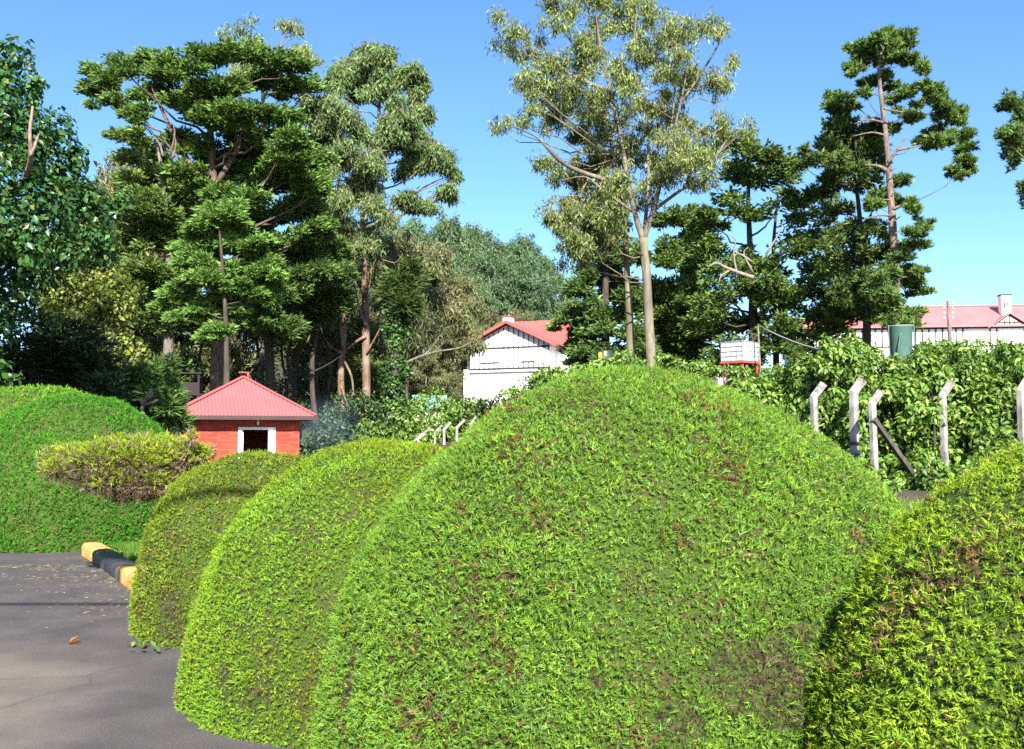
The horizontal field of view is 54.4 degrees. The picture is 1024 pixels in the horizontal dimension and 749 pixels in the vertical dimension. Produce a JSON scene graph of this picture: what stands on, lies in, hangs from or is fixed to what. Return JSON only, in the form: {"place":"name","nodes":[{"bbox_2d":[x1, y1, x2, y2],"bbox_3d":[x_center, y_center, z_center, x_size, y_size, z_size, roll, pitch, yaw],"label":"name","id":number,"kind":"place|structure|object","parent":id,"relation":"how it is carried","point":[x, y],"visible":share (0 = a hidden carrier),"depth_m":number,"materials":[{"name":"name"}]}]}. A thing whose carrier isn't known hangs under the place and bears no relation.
{"place":"outdoors","nodes":[
{"label":"outdoors","id":0,"kind":"place"},
{"bbox_2d":[0,552,288,748],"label":"road","id":1,"kind":"structure","parent":0,"point":[100,685],"depth_m":6.47,"materials":[{"name":"asphalt"}]},
{"bbox_2d":[92,548,135,579],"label":"kerb block","id":2,"kind":"structure","parent":1,"relation":"on","point":[110,562],"depth_m":11.16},
{"bbox_2d":[0,557,293,748],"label":"clippings","id":3,"kind":"object","parent":1,"relation":"on","point":[71,565],"visible":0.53,"depth_m":10.66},
{"bbox_2d":[3,349,1015,558],"bbox_3d":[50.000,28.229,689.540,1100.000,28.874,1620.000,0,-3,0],"label":"ground","id":4,"kind":"structure","parent":0,"point":[911,494],"depth_m":33.31,"materials":[{"name":"soil"}]},
{"bbox_2d":[0,382,87,416],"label":"clipped bush","id":5,"kind":"object","parent":4,"relation":"on","point":[14,397],"visible":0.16,"depth_m":16.88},
{"bbox_2d":[0,34,140,387],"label":"glossy tree","id":6,"kind":"object","parent":4,"relation":"on","point":[27,250],"visible":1,"depth_m":18.61,"materials":[{"name":"green plant"}]},
{"bbox_2d":[0,304,143,402],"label":"dark shrub","id":7,"kind":"object","parent":4,"relation":"on","point":[51,355],"visible":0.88,"depth_m":22.21,"materials":[{"name":"green plant"}]},
{"bbox_2d":[29,269,125,391],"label":"woodland tree","id":8,"kind":"object","parent":4,"relation":"on","point":[64,310],"visible":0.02,"depth_m":54.50,"materials":[{"name":"green plant"}]},
{"bbox_2d":[29,239,153,396],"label":"tree","id":9,"kind":"object","parent":4,"relation":"on","point":[99,303],"visible":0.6,"depth_m":26.61,"materials":[{"name":"green plant"}]},
{"bbox_2d":[0,389,186,552],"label":"clipped bush","id":10,"kind":"object","parent":4,"relation":"on","point":[39,514],"visible":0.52,"depth_m":13.24,"materials":[{"name":"plant"}]},
{"bbox_2d":[80,541,111,561],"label":"kerb block","id":11,"kind":"structure","parent":4,"relation":"on","point":[87,549],"depth_m":12.38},
{"bbox_2d":[78,540,141,562],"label":"grass","id":12,"kind":"structure","parent":4,"relation":"on","point":[129,550],"depth_m":12.86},
{"bbox_2d":[36,173,189,372],"bbox_3d":[-25.201,-3.771,62.270,9.150,18.154,11.520,1,-4,-24],"label":"woodland tree","id":13,"kind":"object","parent":4,"relation":"on","point":[109,186],"visible":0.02,"depth_m":61.44,"materials":[{"name":"green plant"}]},
{"bbox_2d":[35,427,217,506],"bbox_3d":[-3.992,1.369,10.208,1.904,1.694,1.059,0,-3,0],"label":"ragged bush","id":14,"kind":"object","parent":4,"relation":"on","point":[144,468],"visible":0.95,"depth_m":10.01,"materials":[{"name":"plant"}]},
{"bbox_2d":[118,565,135,589],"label":"kerb block","id":15,"kind":"structure","parent":4,"relation":"on","point":[125,574],"depth_m":10.19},
{"bbox_2d":[99,311,156,361],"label":"slim tree","id":16,"kind":"object","parent":4,"relation":"on","point":[136,332],"visible":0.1,"depth_m":48.39,"materials":[{"name":"green plant"}]},
{"bbox_2d":[28,145,235,391],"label":"woodland tree","id":17,"kind":"object","parent":4,"relation":"on","point":[106,180],"visible":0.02,"depth_m":66.09,"materials":[{"name":"green plant"}]},
{"bbox_2d":[97,348,199,434],"bbox_3d":[-9.040,1.265,24.898,2.525,3.937,2.536,0,-3,0],"label":"feathery shrub","id":18,"kind":"object","parent":4,"relation":"on","point":[160,378],"visible":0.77,"depth_m":24.66,"materials":[{"name":"green plant"}]},
{"bbox_2d":[83,123,247,436],"bbox_3d":[-15.537,-3.362,44.009,6.940,15.274,7.214,2,-4,-30],"label":"cypress tree","id":19,"kind":"object","parent":4,"relation":"on","point":[162,208],"visible":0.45,"depth_m":42.42,"materials":[{"name":"green plant"}]},
{"bbox_2d":[133,332,207,433],"bbox_3d":[-16.260,0.951,45.947,2.577,6.165,4.878,3,-5,-43],"label":"undergrowth bush","id":20,"kind":"object","parent":4,"relation":"on","point":[157,348],"visible":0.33,"depth_m":45.21,"materials":[{"name":"green plant"}]},
{"bbox_2d":[177,372,204,430],"bbox_3d":[-11.757,1.849,36.985,1.320,3.816,0.880,1,-3,-9],"label":"lookout box","id":21,"kind":"object","parent":4,"relation":"on","point":[196,388],"visible":0.4,"depth_m":36.69,"materials":[{"name":"grey wood"}]},
{"bbox_2d":[173,216,235,402],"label":"woodland tree","id":22,"kind":"object","parent":4,"relation":"on","point":[182,341],"visible":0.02,"depth_m":71.14,"materials":[{"name":"green plant"}]},
{"bbox_2d":[174,320,239,397],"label":"slim tree","id":23,"kind":"object","parent":4,"relation":"on","point":[209,346],"visible":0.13,"depth_m":52.49,"materials":[{"name":"green plant"}]},
{"bbox_2d":[72,34,342,391],"bbox_3d":[-14.663,-6.499,45.841,14.059,21.620,10.667,0,-3,0],"label":"cypress tree","id":24,"kind":"object","parent":4,"relation":"on","point":[254,159],"visible":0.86,"depth_m":44.46,"materials":[{"name":"green plant"}]},
{"bbox_2d":[144,196,289,384],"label":"cypress tree","id":25,"kind":"object","parent":4,"relation":"on","point":[210,228],"visible":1,"depth_m":39.37,"materials":[{"name":"green plant"}]},
{"bbox_2d":[126,448,312,648],"bbox_3d":[-2.032,1.372,8.193,2.067,1.546,2.236,0,-3,0],"label":"clipped bush","id":26,"kind":"object","parent":4,"relation":"on","point":[193,515],"visible":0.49,"depth_m":7.47,"materials":[{"name":"plant"}]},
{"bbox_2d":[190,255,283,392],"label":"woodland tree","id":27,"kind":"object","parent":4,"relation":"on","point":[243,351],"visible":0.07,"depth_m":70.56,"materials":[{"name":"green plant"}]},
{"bbox_2d":[174,372,318,466],"bbox_3d":[-8.957,1.778,32.428,4.501,3.761,4.226,1,-4,-22],"label":"brick hut","id":28,"kind":"object","parent":4,"relation":"on","point":[243,413],"visible":0.58,"depth_m":31.16,"materials":[{"name":"red brick"}]},
{"bbox_2d":[238,427,275,457],"bbox_3d":[-7.970,2.173,31.075,1.140,1.048,0.240,1,-4,-22],"label":"door frame","id":29,"kind":"structure","parent":28,"relation":"in","point":[271,434],"depth_m":31.10,"materials":[{"name":"white paint"}]},
{"bbox_2d":[228,304,282,380],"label":"slim tree","id":30,"kind":"object","parent":4,"relation":"on","point":[240,337],"visible":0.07,"depth_m":54.05,"materials":[{"name":"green plant"}]},
{"bbox_2d":[216,10,325,385],"bbox_3d":[-15.413,-9.258,62.120,7.698,28.171,5.077,0,-3,0],"label":"gum tree","id":31,"kind":"object","parent":4,"relation":"on","point":[303,48],"visible":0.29,"depth_m":63.08,"materials":[{"name":"green plant"}]},
{"bbox_2d":[230,347,335,412],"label":"undergrowth bush","id":32,"kind":"object","parent":4,"relation":"on","point":[281,386],"visible":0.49,"depth_m":57.48,"materials":[{"name":"green plant"}]},
{"bbox_2d":[239,282,334,401],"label":"slim tree","id":33,"kind":"object","parent":4,"relation":"on","point":[292,383],"visible":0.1,"depth_m":50.13,"materials":[{"name":"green plant"}]},
{"bbox_2d":[238,199,362,391],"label":"cypress tree","id":34,"kind":"object","parent":4,"relation":"on","point":[316,267],"visible":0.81,"depth_m":46.52,"materials":[{"name":"green plant"}]},
{"bbox_2d":[251,260,354,446],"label":"woodland tree","id":35,"kind":"object","parent":4,"relation":"on","point":[276,351],"visible":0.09,"depth_m":66.25,"materials":[{"name":"green plant"}]},
{"bbox_2d":[171,436,448,748],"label":"clipped bush","id":36,"kind":"object","parent":4,"relation":"on","point":[255,641],"visible":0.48,"depth_m":5.24,"materials":[{"name":"plant"}]},
{"bbox_2d":[274,280,360,444],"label":"slim tree","id":37,"kind":"object","parent":4,"relation":"on","point":[331,321],"visible":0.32,"depth_m":49.06,"materials":[{"name":"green plant"}]},
{"bbox_2d":[293,314,356,416],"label":"slim tree","id":38,"kind":"object","parent":4,"relation":"on","point":[335,336],"visible":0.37,"depth_m":52.94,"materials":[{"name":"green plant"}]},
{"bbox_2d":[283,261,371,408],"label":"woodland tree","id":39,"kind":"object","parent":4,"relation":"on","point":[358,283],"visible":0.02,"depth_m":67.08,"materials":[{"name":"green plant"}]},
{"bbox_2d":[307,327,349,447],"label":"slim tree","id":40,"kind":"object","parent":4,"relation":"on","point":[317,384],"visible":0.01,"depth_m":54.91,"materials":[{"name":"brown plant"}]},
{"bbox_2d":[299,385,366,461],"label":"undergrowth bush","id":41,"kind":"object","parent":4,"relation":"on","point":[342,431],"visible":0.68,"depth_m":41.53,"materials":[{"name":"green plant"}]},
{"bbox_2d":[281,84,398,443],"bbox_3d":[-8.849,-5.139,51.377,6.768,19.232,7.039,0,-3,0],"label":"gum tree","id":42,"kind":"object","parent":4,"relation":"on","point":[362,189],"visible":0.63,"depth_m":50.31,"materials":[{"name":"green plant"}]},
{"bbox_2d":[322,305,372,437],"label":"slim tree","id":43,"kind":"object","parent":4,"relation":"on","point":[330,355],"visible":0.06,"depth_m":58.08,"materials":[{"name":"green plant"}]},
{"bbox_2d":[319,390,395,439],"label":"undergrowth bush","id":44,"kind":"object","parent":4,"relation":"on","point":[371,408],"visible":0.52,"depth_m":43.19,"materials":[{"name":"green plant"}]},
{"bbox_2d":[332,314,383,423],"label":"woodland tree","id":45,"kind":"object","parent":4,"relation":"on","point":[357,351],"visible":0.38,"depth_m":60.23,"materials":[{"name":"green plant"}]},
{"bbox_2d":[309,227,455,434],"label":"woodland tree","id":46,"kind":"object","parent":4,"relation":"on","point":[435,301],"visible":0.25,"depth_m":63.17,"materials":[{"name":"green plant"}]},
{"bbox_2d":[321,34,464,418],"bbox_3d":[-6.779,-7.591,54.531,9.283,23.156,6.847,1,-4,-23],"label":"gum tree","id":47,"kind":"object","parent":4,"relation":"on","point":[399,125],"visible":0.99,"depth_m":54.41,"materials":[{"name":"green plant"}]},
{"bbox_2d":[350,404,459,441],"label":"leafy shrub","id":48,"kind":"object","parent":4,"relation":"on","point":[405,430],"visible":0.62,"depth_m":42.68,"materials":[{"name":"green plant"}]},
{"bbox_2d":[370,307,446,408],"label":"slim tree","id":49,"kind":"object","parent":4,"relation":"on","point":[415,348],"visible":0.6,"depth_m":55.40,"materials":[{"name":"green plant"}]},
{"bbox_2d":[368,254,471,436],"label":"ivy tree","id":50,"kind":"object","parent":4,"relation":"on","point":[399,293],"visible":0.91,"depth_m":43.85,"materials":[{"name":"green plant"}]},
{"bbox_2d":[385,384,466,441],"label":"leafy shrub","id":51,"kind":"object","parent":4,"relation":"on","point":[440,406],"visible":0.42,"depth_m":44.63,"materials":[{"name":"green plant"}]},
{"bbox_2d":[402,343,459,417],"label":"woodland tree","id":52,"kind":"object","parent":4,"relation":"on","point":[418,371],"visible":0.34,"depth_m":61.53,"materials":[{"name":"green plant"}]},
{"bbox_2d":[369,235,493,414],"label":"woodland tree","id":53,"kind":"object","parent":4,"relation":"on","point":[437,256],"visible":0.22,"depth_m":71.83,"materials":[{"name":"green plant"}]},
{"bbox_2d":[433,212,466,361],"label":"hill gum tree","id":54,"kind":"object","parent":4,"relation":"on","point":[451,232],"visible":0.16,"depth_m":202.56,"materials":[{"name":"green plant"}]},
{"bbox_2d":[429,343,471,410],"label":"woodland tree","id":55,"kind":"object","parent":4,"relation":"on","point":[448,364],"visible":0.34,"depth_m":73.78,"materials":[{"name":"green plant"}]},
{"bbox_2d":[413,265,489,399],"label":"woodland tree","id":56,"kind":"object","parent":4,"relation":"on","point":[459,289],"visible":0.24,"depth_m":79.41,"materials":[{"name":"green plant"}]},
{"bbox_2d":[414,392,506,443],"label":"leafy shrub","id":57,"kind":"object","parent":4,"relation":"on","point":[479,406],"visible":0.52,"depth_m":42.65,"materials":[{"name":"green plant"}]},
{"bbox_2d":[442,262,488,360],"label":"hill gum tree","id":58,"kind":"object","parent":4,"relation":"on","point":[460,270],"visible":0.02,"depth_m":131.11,"materials":[{"name":"green plant"}]},
{"bbox_2d":[453,235,495,314],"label":"hill gum tree","id":59,"kind":"object","parent":4,"relation":"on","point":[471,248],"visible":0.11,"depth_m":180.52,"materials":[{"name":"green plant"}]},
{"bbox_2d":[453,252,498,325],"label":"hill gum tree","id":60,"kind":"object","parent":4,"relation":"on","point":[464,264],"visible":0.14,"depth_m":154.84,"materials":[{"name":"green plant"}]},
{"bbox_2d":[475,307,502,331],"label":"woodland tree","id":61,"kind":"object","parent":4,"relation":"on","point":[489,320],"visible":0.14,"depth_m":120.43,"materials":[{"name":"green plant"}]},
{"bbox_2d":[471,244,510,314],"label":"hill gum tree","id":62,"kind":"object","parent":4,"relation":"on","point":[488,262],"visible":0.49,"depth_m":177.71,"materials":[{"name":"green plant"}]},
{"bbox_2d":[485,252,524,316],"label":"hill gum tree","id":63,"kind":"object","parent":4,"relation":"on","point":[505,297],"visible":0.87,"depth_m":176.68,"materials":[{"name":"green plant"}]},
{"bbox_2d":[493,238,537,319],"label":"hill gum tree","id":64,"kind":"object","parent":4,"relation":"on","point":[508,249],"visible":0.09,"depth_m":200.46,"materials":[{"name":"green plant"}]},
{"bbox_2d":[464,315,570,427],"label":"white house","id":65,"kind":"structure","parent":4,"relation":"on","point":[515,353],"depth_m":91.51,"materials":[{"name":"paint"}]},
{"bbox_2d":[507,309,538,321],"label":"woodland tree","id":66,"kind":"object","parent":4,"relation":"on","point":[528,315],"visible":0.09,"depth_m":124.75,"materials":[{"name":"green plant"}]},
{"bbox_2d":[501,247,547,313],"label":"hill gum tree","id":67,"kind":"object","parent":4,"relation":"on","point":[528,264],"visible":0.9,"depth_m":175.66,"materials":[{"name":"green plant"}]},
{"bbox_2d":[514,228,542,261],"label":"hill gum tree","id":68,"kind":"object","parent":4,"relation":"on","point":[521,240],"visible":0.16,"depth_m":238.85,"materials":[{"name":"green plant"}]},
{"bbox_2d":[494,362,566,403],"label":"leafy shrub","id":69,"kind":"object","parent":4,"relation":"on","point":[539,377],"visible":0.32,"depth_m":29.31,"materials":[{"name":"green plant"}]},
{"bbox_2d":[513,235,552,287],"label":"hill gum tree","id":70,"kind":"object","parent":4,"relation":"on","point":[520,253],"visible":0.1,"depth_m":200.78,"materials":[{"name":"green plant"}]},
{"bbox_2d":[529,273,556,320],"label":"hill gum tree","id":71,"kind":"object","parent":4,"relation":"on","point":[545,289],"visible":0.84,"depth_m":172.87,"materials":[{"name":"green plant"}]},
{"bbox_2d":[535,250,558,311],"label":"hill gum tree","id":72,"kind":"object","parent":4,"relation":"on","point":[544,262],"visible":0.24,"depth_m":204.08,"materials":[{"name":"green plant"}]},
{"bbox_2d":[549,272,563,319],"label":"hill gum tree","id":73,"kind":"object","parent":4,"relation":"on","point":[554,300],"visible":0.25,"depth_m":209.03,"materials":[{"name":"green plant"}]},
{"bbox_2d":[539,94,634,356],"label":"gum tree","id":74,"kind":"object","parent":4,"relation":"on","point":[609,244],"visible":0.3,"depth_m":31.57,"materials":[{"name":"green plant"}]},
{"bbox_2d":[545,184,662,366],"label":"cypress tree","id":75,"kind":"object","parent":4,"relation":"on","point":[593,322],"visible":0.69,"depth_m":49.31,"materials":[{"name":"green plant"}]},
{"bbox_2d":[305,359,908,748],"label":"clipped bush","id":76,"kind":"object","parent":4,"relation":"on","point":[637,556],"visible":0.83,"depth_m":4.03,"materials":[{"name":"plant"}]},
{"bbox_2d":[483,0,761,367],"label":"gum tree","id":77,"kind":"object","parent":4,"relation":"on","point":[668,168],"visible":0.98,"depth_m":30.10,"materials":[{"name":"green plant"}]},
{"bbox_2d":[562,350,755,386],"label":"leafy shrub","id":78,"kind":"object","parent":4,"relation":"on","point":[626,357],"visible":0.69,"depth_m":24.08,"materials":[{"name":"green plant"}]},
{"bbox_2d":[633,201,732,371],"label":"cypress tree","id":79,"kind":"object","parent":4,"relation":"on","point":[674,340],"visible":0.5,"depth_m":51.23,"materials":[{"name":"green plant"}]},
{"bbox_2d":[720,340,758,384],"bbox_3d":[10.112,0.269,44.062,1.320,3.415,1.240,3,-5,-41],"label":"caged tank","id":80,"kind":"object","parent":4,"relation":"on","point":[742,352],"visible":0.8,"depth_m":43.72,"materials":[{"name":"plastic"}]},
{"bbox_2d":[674,126,862,376],"bbox_3d":[12.533,-4.691,47.519,10.061,13.652,7.898,0,-3,0],"label":"cypress tree","id":81,"kind":"object","parent":4,"relation":"on","point":[762,292],"visible":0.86,"depth_m":46.05,"materials":[{"name":"green plant"}]},
{"bbox_2d":[723,350,814,416],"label":"hedge shrub","id":82,"kind":"object","parent":4,"relation":"on","point":[766,388],"visible":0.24,"depth_m":16.20,"materials":[{"name":"green plant"}]},
{"bbox_2d":[810,381,826,432],"bbox_3d":[4.459,0.902,14.421,0.302,1.617,0.098,2,-4,-31],"label":"fence post","id":83,"kind":"object","parent":4,"relation":"on","point":[818,391],"visible":0.57,"depth_m":14.37,"materials":[{"name":"concrete"}]},
{"bbox_2d":[782,332,880,467],"bbox_3d":[4.715,0.620,15.614,1.503,2.530,2.289,0,-3,0],"label":"hedge shrub","id":84,"kind":"object","parent":4,"relation":"on","point":[807,377],"visible":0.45,"depth_m":15.29,"materials":[{"name":"green plant"}]},
{"bbox_2d":[790,114,900,372],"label":"pine tree","id":85,"kind":"object","parent":4,"relation":"on","point":[839,154],"visible":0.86,"depth_m":42.56,"materials":[{"name":"green plant"}]},
{"bbox_2d":[813,333,889,386],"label":"tall shrub","id":86,"kind":"object","parent":4,"relation":"on","point":[876,357],"visible":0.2,"depth_m":20.22,"materials":[{"name":"green plant"}]},
{"bbox_2d":[849,377,866,462],"bbox_3d":[4.887,0.880,14.014,0.330,1.705,0.143,2,-4,-26],"label":"fence post","id":87,"kind":"object","parent":4,"relation":"on","point":[854,391],"visible":0.7,"depth_m":13.95,"materials":[{"name":"concrete"}]},
{"bbox_2d":[819,341,925,474],"bbox_3d":[5.365,0.702,15.231,2.128,2.445,1.336,3,-5,-45],"label":"hedge shrub","id":88,"kind":"object","parent":4,"relation":"on","point":[854,365],"visible":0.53,"depth_m":15.11,"materials":[{"name":"green plant"}]},
{"bbox_2d":[863,463,904,491],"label":"plant","id":89,"kind":"object","parent":4,"relation":"on","point":[892,481],"visible":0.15,"depth_m":12.86,"materials":[{"name":"green plant"}]},
{"bbox_2d":[868,389,915,477],"bbox_3d":[5.222,1.028,13.607,0.999,1.653,0.112,2,-4,-35],"label":"fence post","id":90,"kind":"object","parent":4,"relation":"on","point":[875,425],"visible":0.69,"depth_m":13.39,"materials":[{"name":"concrete"}]},
{"bbox_2d":[818,22,980,329],"bbox_3d":[15.991,-6.629,40.574,6.802,16.238,5.044,0,-3,0],"label":"pine tree","id":91,"kind":"object","parent":4,"relation":"on","point":[882,48],"visible":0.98,"depth_m":40.30,"materials":[{"name":"green plant"}]},
{"bbox_2d":[886,324,914,364],"bbox_3d":[14.127,-0.215,36.089,0.957,3.164,0.961,-1,-3,0],"label":"green tank","id":92,"kind":"object","parent":4,"relation":"on","point":[900,339],"visible":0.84,"depth_m":35.80,"materials":[{"name":"metal"}]},
{"bbox_2d":[784,294,1023,369],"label":"long building","id":93,"kind":"structure","parent":4,"relation":"on","point":[1004,318],"depth_m":111.13,"materials":[{"name":"white paint"}]},
{"bbox_2d":[795,432,1023,748],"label":"clipped bush","id":94,"kind":"object","parent":4,"relation":"on","point":[928,638],"visible":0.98,"depth_m":3.21,"materials":[{"name":"plant"}]},
{"bbox_2d":[888,466,945,490],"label":"plant","id":95,"kind":"object","parent":4,"relation":"on","point":[922,479],"visible":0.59,"depth_m":13.14,"materials":[{"name":"green plant"}]},
{"bbox_2d":[881,341,965,473],"bbox_3d":[6.415,0.611,15.463,1.433,2.381,2.123,0,-3,8],"label":"hedge shrub","id":96,"kind":"object","parent":4,"relation":"on","point":[920,374],"visible":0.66,"depth_m":15.18,"materials":[{"name":"green plant"}]},
{"bbox_2d":[895,338,955,424],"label":"tall shrub","id":97,"kind":"object","parent":4,"relation":"on","point":[938,347],"visible":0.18,"depth_m":20.56,"materials":[{"name":"green plant"}]},
{"bbox_2d":[938,379,954,466],"bbox_3d":[6.544,0.910,14.927,0.309,1.688,0.097,2,-4,-31],"label":"fence post","id":98,"kind":"object","parent":4,"relation":"on","point":[943,394],"visible":0.71,"depth_m":14.85,"materials":[{"name":"concrete"}]},
{"bbox_2d":[925,454,994,481],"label":"plant","id":99,"kind":"object","parent":4,"relation":"on","point":[946,471],"visible":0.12,"depth_m":13.76,"materials":[{"name":"green plant"}]},
{"bbox_2d":[927,338,1001,463],"bbox_3d":[7.333,0.621,16.156,1.301,2.510,2.017,-3,-5,43],"label":"hedge shrub","id":100,"kind":"object","parent":4,"relation":"on","point":[966,362],"visible":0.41,"depth_m":15.71,"materials":[{"name":"green plant"}]},
{"bbox_2d":[958,427,1019,467],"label":"plant","id":101,"kind":"object","parent":4,"relation":"on","point":[997,443],"visible":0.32,"depth_m":14.20,"materials":[{"name":"green plant"}]},
{"bbox_2d":[959,339,1023,466],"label":"hedge shrub","id":102,"kind":"object","parent":4,"relation":"on","point":[999,394],"visible":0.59,"depth_m":15.51,"materials":[{"name":"green plant"}]},
{"bbox_2d":[991,86,1023,209],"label":"pine tree","id":103,"kind":"object","parent":4,"relation":"on","point":[1011,141],"visible":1,"depth_m":38.63,"materials":[{"name":"green plant"}]},
{"bbox_2d":[1016,378,1023,452],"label":"fence post","id":104,"kind":"object","parent":4,"relation":"on","point":[1020,406],"visible":0.52,"depth_m":13.97,"materials":[{"name":"concrete"}]},
{"bbox_2d":[0,0,1023,377],"label":"sky","id":105,"kind":"structure","parent":0,"point":[790,51],"materials":[{"name":"blue"}]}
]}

